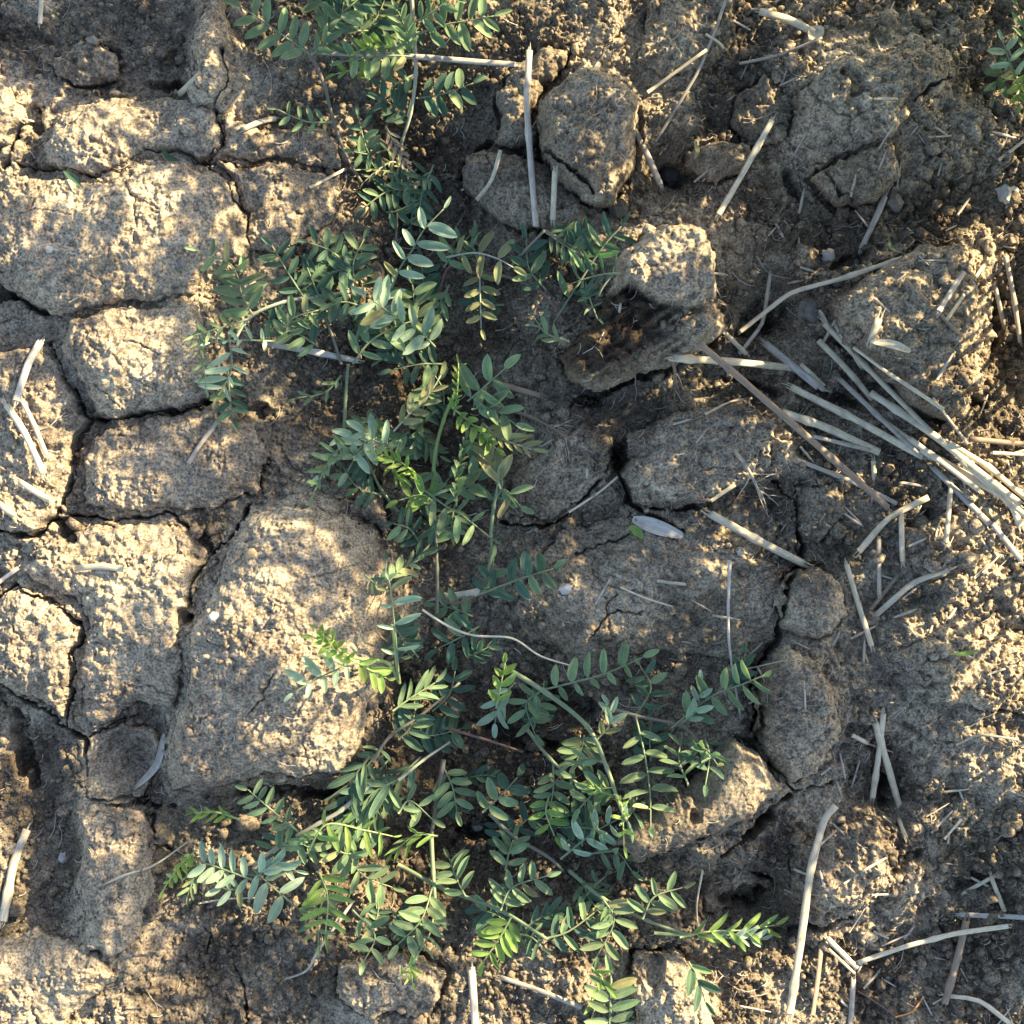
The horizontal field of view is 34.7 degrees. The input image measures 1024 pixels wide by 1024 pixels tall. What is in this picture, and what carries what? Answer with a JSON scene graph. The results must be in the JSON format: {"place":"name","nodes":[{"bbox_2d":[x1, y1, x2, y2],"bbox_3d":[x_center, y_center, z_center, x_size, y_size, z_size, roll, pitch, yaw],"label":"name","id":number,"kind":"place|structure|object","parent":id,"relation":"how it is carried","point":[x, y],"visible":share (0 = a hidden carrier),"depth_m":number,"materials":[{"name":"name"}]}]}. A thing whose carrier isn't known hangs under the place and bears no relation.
{"place":"outdoors","nodes":[
{"label":"outdoors","id":0,"kind":"place"},
{"bbox_2d":[0,0,1023,1023],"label":"ground","id":1,"kind":"structure","parent":0,"point":[21,327],"depth_m":0.72,"materials":[{"name":"soil"}]},
{"bbox_2d":[0,85,28,148],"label":"soil crust plate","id":2,"kind":"object","parent":1,"relation":"on","point":[12,111],"visible":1,"depth_m":0.71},
{"bbox_2d":[0,821,32,927],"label":"straw","id":3,"kind":"object","parent":1,"relation":"on","point":[7,891],"visible":1,"depth_m":0.72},
{"bbox_2d":[0,588,86,716],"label":"soil crust plate","id":4,"kind":"object","parent":1,"relation":"on","point":[45,667],"visible":1,"depth_m":0.71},
{"bbox_2d":[0,346,93,531],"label":"soil crust plate","id":5,"kind":"object","parent":1,"relation":"on","point":[48,404],"visible":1,"depth_m":0.71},
{"bbox_2d":[0,396,47,480],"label":"straw","id":6,"kind":"object","parent":5,"relation":"on","point":[17,421],"visible":1,"depth_m":0.70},
{"bbox_2d":[12,336,44,410],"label":"straw","id":7,"kind":"object","parent":5,"relation":"on","point":[31,357],"visible":1,"depth_m":0.70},
{"bbox_2d":[0,925,116,1023],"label":"soil crust plate","id":8,"kind":"object","parent":1,"relation":"on","point":[63,996],"visible":1,"depth_m":0.71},
{"bbox_2d":[52,40,119,86],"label":"soil clod","id":9,"kind":"object","parent":1,"relation":"on","point":[90,62],"visible":1,"depth_m":0.72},
{"bbox_2d":[23,522,208,726],"bbox_3d":[-0.163,0.045,0.715,0.077,0.035,0.088,-22,90,0],"label":"soil crust plate","id":10,"kind":"object","parent":1,"relation":"on","point":[150,676],"visible":1,"depth_m":0.70,"materials":[{"name":"soil"}]},
{"bbox_2d":[75,804,156,956],"bbox_3d":[-0.173,0.161,0.716,0.036,0.035,0.063,0,90,0],"label":"soil crust plate","id":11,"kind":"object","parent":1,"relation":"on","point":[102,840],"visible":1,"depth_m":0.71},
{"bbox_2d":[77,722,159,805],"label":"soil crust plate","id":12,"kind":"object","parent":1,"relation":"on","point":[111,779],"visible":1,"depth_m":0.72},
{"bbox_2d":[133,734,164,789],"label":"curled dry leaf","id":13,"kind":"object","parent":12,"relation":"on","point":[151,771],"visible":1,"depth_m":0.72,"materials":[{"name":"grey plant"}]},
{"bbox_2d":[0,162,249,315],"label":"soil crust plate","id":14,"kind":"object","parent":1,"relation":"on","point":[204,213],"visible":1,"depth_m":0.70,"materials":[{"name":"soil"}]},
{"bbox_2d":[44,97,221,178],"bbox_3d":[-0.165,-0.164,0.716,0.077,0.033,0.036,0,90,0],"label":"soil crust plate","id":15,"kind":"object","parent":1,"relation":"on","point":[165,119],"visible":1,"depth_m":0.71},
{"bbox_2d":[61,301,219,419],"bbox_3d":[-0.162,-0.065,0.713,0.063,0.038,0.048,-11,90,0],"label":"soil crust plate","id":16,"kind":"object","parent":1,"relation":"on","point":[138,369],"visible":0.99,"depth_m":0.70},
{"bbox_2d":[83,400,269,512],"bbox_3d":[-0.146,-0.024,0.718,0.081,0.031,0.049,0,90,0],"label":"soil crust plate","id":17,"kind":"object","parent":1,"relation":"on","point":[138,456],"visible":1,"depth_m":0.71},
{"bbox_2d":[187,0,233,109],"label":"soil crust plate","id":18,"kind":"object","parent":1,"relation":"on","point":[213,47],"visible":0.99,"depth_m":0.70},
{"bbox_2d":[159,840,316,922],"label":"vetch shoot","id":19,"kind":"object","parent":1,"relation":"on","point":[209,876],"visible":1,"depth_m":0.71,"materials":[{"name":"green plant"}]},
{"bbox_2d":[183,238,364,430],"bbox_3d":[-0.102,-0.075,0.706,0.073,0.040,0.080,0,90,0],"label":"vetch shoot","id":20,"kind":"object","parent":1,"relation":"on","point":[253,291],"visible":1,"depth_m":0.70,"materials":[{"name":"green plant"}]},
{"bbox_2d":[216,160,340,252],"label":"soil crust plate","id":21,"kind":"object","parent":1,"relation":"on","point":[316,204],"visible":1,"depth_m":0.72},
{"bbox_2d":[167,506,394,789],"bbox_3d":[-0.100,0.059,0.708,0.099,0.048,0.124,0,90,0],"label":"soil crust plate","id":22,"kind":"object","parent":1,"relation":"on","point":[298,573],"visible":0.96,"depth_m":0.69,"materials":[{"name":"soil"}]},
{"bbox_2d":[223,116,340,169],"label":"soil crust plate","id":23,"kind":"object","parent":1,"relation":"on","point":[237,145],"visible":1,"depth_m":0.72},
{"bbox_2d":[184,779,437,957],"bbox_3d":[-0.080,0.145,0.717,0.072,0.036,0.108,-43,90,0],"label":"vetch shoot","id":24,"kind":"object","parent":1,"relation":"on","point":[338,839],"visible":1,"depth_m":0.71,"materials":[{"name":"green plant"}]},
{"bbox_2d":[259,342,364,363],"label":"straw","id":25,"kind":"object","parent":1,"relation":"on","point":[320,353],"visible":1,"depth_m":0.72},
{"bbox_2d":[223,0,402,182],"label":"vetch shoot","id":26,"kind":"object","parent":1,"relation":"on","point":[358,16],"visible":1,"depth_m":0.71,"materials":[{"name":"green plant"}]},
{"bbox_2d":[258,225,379,405],"bbox_3d":[-0.084,-0.086,0.717,0.052,0.027,0.080,0,90,0],"label":"vetch shoot","id":27,"kind":"object","parent":1,"relation":"on","point":[349,262],"visible":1,"depth_m":0.72,"materials":[{"name":"green plant"}]},
{"bbox_2d":[284,623,400,701],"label":"vetch shoot","id":28,"kind":"object","parent":1,"relation":"on","point":[330,657],"visible":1,"depth_m":0.68,"materials":[{"name":"green plant"}]},
{"bbox_2d":[348,486,390,535],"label":"soil clod","id":29,"kind":"object","parent":1,"relation":"on","point":[374,508],"visible":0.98,"depth_m":0.72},
{"bbox_2d":[307,409,458,515],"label":"vetch shoot","id":30,"kind":"object","parent":1,"relation":"on","point":[348,442],"visible":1,"depth_m":0.72,"materials":[{"name":"green plant"}]},
{"bbox_2d":[336,950,445,1018],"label":"soil clod","id":31,"kind":"object","parent":1,"relation":"on","point":[352,995],"visible":0.99,"depth_m":0.71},
{"bbox_2d":[343,80,441,240],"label":"vetch shoot","id":32,"kind":"object","parent":1,"relation":"on","point":[412,195],"visible":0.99,"depth_m":0.73,"materials":[{"name":"green plant"}]},
{"bbox_2d":[363,550,423,681],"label":"vetch shoot","id":33,"kind":"object","parent":1,"relation":"on","point":[406,627],"visible":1,"depth_m":0.70,"materials":[{"name":"green plant"}]},
{"bbox_2d":[348,196,457,366],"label":"vetch shoot","id":34,"kind":"object","parent":1,"relation":"on","point":[401,334],"visible":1,"depth_m":0.72,"materials":[{"name":"green plant"}]},
{"bbox_2d":[325,0,512,242],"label":"vetch shoot","id":35,"kind":"object","parent":1,"relation":"on","point":[401,39],"visible":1,"depth_m":0.71,"materials":[{"name":"green plant"}]},
{"bbox_2d":[318,50,520,66],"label":"straw","id":36,"kind":"object","parent":1,"relation":"on","point":[462,60],"visible":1,"depth_m":0.72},
{"bbox_2d":[380,438,501,613],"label":"vetch shoot","id":37,"kind":"object","parent":1,"relation":"on","point":[436,532],"visible":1,"depth_m":0.72,"materials":[{"name":"green plant"}]},
{"bbox_2d":[342,344,548,517],"bbox_3d":[-0.030,-0.036,0.718,0.091,0.049,0.077,0,90,0],"label":"vetch shoot","id":38,"kind":"object","parent":1,"relation":"on","point":[496,470],"visible":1,"depth_m":0.71,"materials":[{"name":"green plant"}]},
{"bbox_2d":[321,656,576,848],"bbox_3d":[-0.035,0.106,0.727,0.111,0.030,0.073,-21,90,0],"label":"vetch shoot","id":39,"kind":"object","parent":1,"relation":"on","point":[371,799],"visible":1,"depth_m":0.72,"materials":[{"name":"green plant"}]},
{"bbox_2d":[404,220,526,344],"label":"vetch shoot","id":40,"kind":"object","parent":1,"relation":"on","point":[476,293],"visible":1,"depth_m":0.72,"materials":[{"name":"green plant"}]},
{"bbox_2d":[467,956,478,1023],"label":"straw","id":41,"kind":"object","parent":1,"relation":"on","point":[472,983],"visible":1,"depth_m":0.72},
{"bbox_2d":[423,545,565,664],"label":"vetch shoot","id":42,"kind":"object","parent":1,"relation":"on","point":[456,619],"visible":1,"depth_m":0.72,"materials":[{"name":"green plant"}]},
{"bbox_2d":[0,0,1023,1023],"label":"soil crumbs","id":43,"kind":"object","parent":1,"relation":"on","point":[966,558],"visible":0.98,"depth_m":0.72,"materials":[{"name":"soil"}]},
{"bbox_2d":[941,438,1023,499],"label":"straw","id":44,"kind":"object","parent":43,"relation":"on","point":[990,468],"visible":1,"depth_m":0.71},
{"bbox_2d":[0,0,1023,1023],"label":"soil rubble","id":45,"kind":"object","parent":1,"relation":"on","point":[246,822],"visible":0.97,"depth_m":0.72,"materials":[{"name":"soil"}]},
{"bbox_2d":[0,0,1023,1023],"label":"chaff","id":46,"kind":"object","parent":1,"relation":"on","point":[741,489],"visible":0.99,"depth_m":0.72,"materials":[{"name":"beige plant"}]},
{"bbox_2d":[348,848,695,990],"bbox_3d":[0.005,0.177,0.714,0.150,0.043,0.054,0,90,0],"label":"vetch shoot","id":47,"kind":"object","parent":1,"relation":"on","point":[514,896],"visible":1,"depth_m":0.71,"materials":[{"name":"green plant"}]},
{"bbox_2d":[461,150,587,234],"bbox_3d":[0.005,-0.140,0.732,0.061,0.052,0.032,14,90,0],"label":"soil clod","id":48,"kind":"object","parent":1,"relation":"on","point":[508,176],"visible":0.94,"depth_m":0.71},
{"bbox_2d":[495,46,571,150],"bbox_3d":[0.006,-0.185,0.728,0.025,0.032,0.053,22,90,0],"label":"soil clod","id":49,"kind":"object","parent":1,"relation":"on","point":[543,69],"visible":0.97,"depth_m":0.72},
{"bbox_2d":[524,43,538,226],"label":"straw","id":50,"kind":"object","parent":49,"relation":"on","point":[528,130],"visible":1,"depth_m":0.71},
{"bbox_2d":[495,975,581,1009],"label":"straw","id":51,"kind":"object","parent":1,"relation":"on","point":[541,991],"visible":1,"depth_m":0.72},
{"bbox_2d":[514,411,592,467],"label":"root tuft","id":52,"kind":"object","parent":1,"relation":"on","point":[553,428],"visible":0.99,"depth_m":0.71,"materials":[{"name":"brown plant"}]},
{"bbox_2d":[474,211,637,342],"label":"vetch shoot","id":53,"kind":"object","parent":1,"relation":"on","point":[580,236],"visible":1,"depth_m":0.71,"materials":[{"name":"green plant"}]},
{"bbox_2d":[509,421,613,518],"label":"soil crust plate","id":54,"kind":"object","parent":1,"relation":"on","point":[591,449],"visible":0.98,"depth_m":0.71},
{"bbox_2d":[476,763,651,880],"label":"vetch shoot","id":55,"kind":"object","parent":1,"relation":"on","point":[587,832],"visible":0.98,"depth_m":0.72,"materials":[{"name":"green plant"}]},
{"bbox_2d":[476,641,658,857],"bbox_3d":[0.021,0.093,0.699,0.072,0.076,0.084,10,90,0],"label":"vetch shoot","id":56,"kind":"object","parent":1,"relation":"on","point":[571,749],"visible":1,"depth_m":0.71,"materials":[{"name":"green plant"}]},
{"bbox_2d":[536,68,638,207],"bbox_3d":[0.032,-0.161,0.715,0.045,0.058,0.060,0,90,0],"label":"soil clod","id":57,"kind":"object","parent":1,"relation":"on","point":[565,150],"visible":0.99,"depth_m":0.69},
{"bbox_2d":[559,224,725,391],"bbox_3d":[0.053,-0.088,0.705,0.078,0.068,0.058,-20,90,0],"label":"soil clod","id":58,"kind":"object","parent":1,"relation":"on","point":[677,269],"visible":1,"depth_m":0.68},
{"bbox_2d":[635,129,664,190],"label":"straw","id":59,"kind":"object","parent":1,"relation":"on","point":[651,164],"visible":1,"depth_m":0.72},
{"bbox_2d":[513,515,787,661],"bbox_3d":[0.061,0.034,0.721,0.121,0.025,0.066,0,90,0],"label":"soil crust plate","id":60,"kind":"object","parent":1,"relation":"on","point":[658,626],"visible":0.98,"depth_m":0.71,"materials":[{"name":"soil"}]},
{"bbox_2d":[584,954,722,1023],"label":"vetch shoot","id":61,"kind":"object","parent":1,"relation":"on","point":[624,987],"visible":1,"depth_m":0.70,"materials":[{"name":"green plant"}]},
{"bbox_2d":[632,516,683,537],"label":"dry leaf","id":62,"kind":"object","parent":1,"relation":"on","point":[654,526],"visible":1,"depth_m":0.71,"materials":[{"name":"plant"}]},
{"bbox_2d":[630,946,713,1023],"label":"soil clod","id":63,"kind":"object","parent":1,"relation":"on","point":[659,976],"visible":0.98,"depth_m":0.70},
{"bbox_2d":[637,0,735,76],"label":"soil crust plate","id":64,"kind":"object","parent":1,"relation":"on","point":[666,50],"visible":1,"depth_m":0.71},
{"bbox_2d":[605,641,771,837],"bbox_3d":[0.077,0.093,0.695,0.070,0.062,0.070,-11,90,0],"label":"vetch shoot","id":65,"kind":"object","parent":1,"relation":"on","point":[638,742],"visible":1,"depth_m":0.70,"materials":[{"name":"green plant"}]},
{"bbox_2d":[654,0,726,142],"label":"straw","id":66,"kind":"object","parent":1,"relation":"on","point":[694,76],"visible":1,"depth_m":0.71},
{"bbox_2d":[619,397,776,509],"bbox_3d":[0.081,-0.025,0.721,0.071,0.037,0.042,-13,90,0],"label":"soil clod","id":67,"kind":"object","parent":1,"relation":"on","point":[691,472],"visible":1,"depth_m":0.71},
{"bbox_2d":[615,737,782,862],"bbox_3d":[0.080,0.129,0.711,0.071,0.061,0.030,-41,90,0],"label":"soil clod","id":68,"kind":"object","parent":1,"relation":"on","point":[732,797],"visible":0.94,"depth_m":0.69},
{"bbox_2d":[684,141,750,182],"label":"soil clod","id":69,"kind":"object","parent":1,"relation":"on","point":[713,157],"visible":1,"depth_m":0.71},
{"bbox_2d":[654,912,788,951],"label":"vetch shoot","id":70,"kind":"object","parent":1,"relation":"on","point":[743,934],"visible":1,"depth_m":0.71,"materials":[{"name":"green plant"}]},
{"bbox_2d":[727,560,741,717],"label":"thin stem","id":71,"kind":"object","parent":1,"relation":"on","point":[728,609],"visible":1,"depth_m":0.71,"materials":[{"name":"plant"}]},
{"bbox_2d":[700,867,772,912],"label":"soil clod","id":72,"kind":"object","parent":1,"relation":"on","point":[727,886],"visible":1,"depth_m":0.73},
{"bbox_2d":[715,114,775,218],"bbox_3d":[0.101,-0.150,0.712,0.003,0.004,0.052,30,90,0],"label":"straw","id":73,"kind":"object","parent":1,"relation":"on","point":[757,146],"visible":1,"depth_m":0.71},
{"bbox_2d":[701,507,812,567],"bbox_3d":[0.107,0.012,0.715,0.057,0.007,0.004,28,90,0],"label":"straw","id":74,"kind":"object","parent":1,"relation":"on","point":[754,538],"visible":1,"depth_m":0.71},
{"bbox_2d":[732,448,782,517],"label":"root tuft","id":75,"kind":"object","parent":1,"relation":"on","point":[745,465],"visible":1,"depth_m":0.71,"materials":[{"name":"beige plant"}]},
{"bbox_2d":[730,74,793,145],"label":"soil clod","id":76,"kind":"object","parent":1,"relation":"on","point":[769,91],"visible":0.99,"depth_m":0.72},
{"bbox_2d":[754,8,815,33],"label":"straw","id":77,"kind":"object","parent":1,"relation":"on","point":[798,24],"visible":1,"depth_m":0.71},
{"bbox_2d":[691,335,892,511],"bbox_3d":[0.121,-0.036,0.698,0.118,0.038,0.004,38,90,0],"label":"straw","id":78,"kind":"object","parent":1,"relation":"on","point":[829,456],"visible":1,"depth_m":0.70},
{"bbox_2d":[757,335,828,391],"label":"straw","id":79,"kind":"object","parent":1,"relation":"on","point":[804,375],"visible":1,"depth_m":0.72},
{"bbox_2d":[666,354,792,371],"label":"straw","id":80,"kind":"object","parent":79,"relation":"on","point":[688,358],"visible":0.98,"depth_m":0.71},
{"bbox_2d":[751,644,841,781],"bbox_3d":[0.123,0.086,0.716,0.037,0.056,0.059,0,90,0],"label":"soil clod","id":81,"kind":"object","parent":1,"relation":"on","point":[770,729],"visible":0.98,"depth_m":0.69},
{"bbox_2d":[796,297,816,322],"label":"pebble","id":82,"kind":"object","parent":1,"relation":"on","point":[806,308],"visible":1,"depth_m":0.72,"materials":[{"name":"grey stone"}]},
{"bbox_2d":[773,566,847,637],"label":"soil clod","id":83,"kind":"object","parent":1,"relation":"on","point":[797,621],"visible":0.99,"depth_m":0.70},
{"bbox_2d":[786,803,837,1023],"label":"straw","id":84,"kind":"object","parent":1,"relation":"on","point":[809,877],"visible":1,"depth_m":0.70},
{"bbox_2d":[738,256,900,334],"bbox_3d":[0.133,-0.098,0.719,0.076,0.022,0.008,-24,90,0],"label":"straw","id":85,"kind":"object","parent":1,"relation":"on","point":[847,276],"visible":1,"depth_m":0.72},
{"bbox_2d":[796,482,845,542],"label":"soil crust plate","id":86,"kind":"object","parent":1,"relation":"on","point":[830,505],"visible":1,"depth_m":0.72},
{"bbox_2d":[783,409,880,455],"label":"straw","id":87,"kind":"object","parent":1,"relation":"on","point":[823,426],"visible":0.94,"depth_m":0.72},
{"bbox_2d":[787,813,890,915],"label":"soil crust plate","id":88,"kind":"object","parent":1,"relation":"on","point":[833,895],"visible":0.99,"depth_m":0.70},
{"bbox_2d":[791,457,897,504],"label":"straw","id":89,"kind":"object","parent":1,"relation":"on","point":[842,477],"visible":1,"depth_m":0.72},
{"bbox_2d":[816,338,875,402],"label":"straw","id":90,"kind":"object","parent":1,"relation":"on","point":[836,358],"visible":1,"depth_m":0.72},
{"bbox_2d":[810,141,900,207],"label":"soil clod","id":91,"kind":"object","parent":1,"relation":"on","point":[869,159],"visible":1,"depth_m":0.71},
{"bbox_2d":[782,383,930,460],"bbox_3d":[0.152,-0.040,0.719,0.075,0.004,0.004,28,90,0],"label":"straw","id":92,"kind":"object","parent":1,"relation":"on","point":[848,415],"visible":1,"depth_m":0.72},
{"bbox_2d":[844,557,875,651],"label":"straw","id":93,"kind":"object","parent":1,"relation":"on","point":[859,606],"visible":1,"depth_m":0.71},
{"bbox_2d":[789,47,948,165],"bbox_3d":[0.154,-0.180,0.713,0.074,0.033,0.040,-21,90,0],"label":"soil crust plate","id":94,"kind":"object","parent":1,"relation":"on","point":[842,135],"visible":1,"depth_m":0.70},
{"bbox_2d":[857,188,888,255],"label":"straw","id":95,"kind":"object","parent":1,"relation":"on","point":[876,216],"visible":1,"depth_m":0.72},
{"bbox_2d":[819,317,934,432],"bbox_3d":[0.160,-0.058,0.717,0.003,0.005,0.076,-44,90,0],"label":"straw","id":96,"kind":"object","parent":1,"relation":"on","point":[863,363],"visible":1,"depth_m":0.72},
{"bbox_2d":[870,706,885,803],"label":"straw","id":97,"kind":"object","parent":1,"relation":"on","point":[874,780],"visible":1,"depth_m":0.72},
{"bbox_2d":[834,376,929,460],"bbox_3d":[0.162,-0.041,0.719,0.056,0.005,0.003,44,90,0],"label":"straw","id":98,"kind":"object","parent":1,"relation":"on","point":[874,412],"visible":1,"depth_m":0.72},
{"bbox_2d":[872,715,901,807],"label":"straw","id":99,"kind":"object","parent":1,"relation":"on","point":[880,740],"visible":1,"depth_m":0.72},
{"bbox_2d":[854,495,929,558],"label":"straw","id":100,"kind":"object","parent":1,"relation":"on","point":[866,542],"visible":1,"depth_m":0.72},
{"bbox_2d":[826,243,981,420],"bbox_3d":[0.170,-0.078,0.715,0.066,0.050,0.077,0,90,0],"label":"soil clod","id":101,"kind":"object","parent":1,"relation":"on","point":[912,314],"visible":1,"depth_m":0.70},
{"bbox_2d":[874,567,955,616],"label":"straw","id":102,"kind":"object","parent":1,"relation":"on","point":[893,599],"visible":1,"depth_m":0.71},
{"bbox_2d":[855,924,1011,964],"bbox_3d":[0.184,0.188,0.718,0.073,0.003,0.005,-14,90,0],"label":"straw","id":103,"kind":"object","parent":1,"relation":"on","point":[935,938],"visible":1,"depth_m":0.72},
{"bbox_2d":[868,390,1023,507],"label":"straw","id":104,"kind":"object","parent":1,"relation":"on","point":[897,410],"visible":1,"depth_m":0.71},
{"bbox_2d":[909,437,982,493],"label":"straw","id":105,"kind":"object","parent":1,"relation":"on","point":[939,460],"visible":1,"depth_m":0.71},
{"bbox_2d":[885,635,1023,714],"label":"soil crust plate","id":106,"kind":"object","parent":1,"relation":"on","point":[934,685],"visible":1,"depth_m":0.71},
{"bbox_2d":[941,911,969,1008],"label":"straw","id":107,"kind":"object","parent":1,"relation":"on","point":[950,982],"visible":1,"depth_m":0.72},
{"bbox_2d":[928,464,991,526],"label":"straw","id":108,"kind":"object","parent":1,"relation":"on","point":[976,510],"visible":1,"depth_m":0.71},
{"bbox_2d":[919,450,1023,530],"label":"straw","id":109,"kind":"object","parent":1,"relation":"on","point":[1017,517],"visible":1,"depth_m":0.71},
{"bbox_2d":[954,457,1023,517],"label":"straw","id":110,"kind":"object","parent":1,"relation":"on","point":[1013,506],"visible":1,"depth_m":0.71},
{"bbox_2d":[983,0,1023,113],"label":"vetch shoot","id":111,"kind":"object","parent":1,"relation":"on","point":[1011,73],"visible":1,"depth_m":0.71,"materials":[{"name":"green plant"}]},
{"bbox_2d":[1003,255,1022,347],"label":"straw","id":112,"kind":"object","parent":1,"relation":"on","point":[1013,298],"visible":1,"depth_m":0.72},
{"bbox_2d":[659,167,682,189],"bbox_3d":[0.072,-0.151,0.741,0.011,0.009,0.014,-27,90,0],"label":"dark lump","id":113,"kind":"object","parent":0,"point":[671,178],"visible":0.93,"depth_m":0.74,"materials":[{"name":"stone"}]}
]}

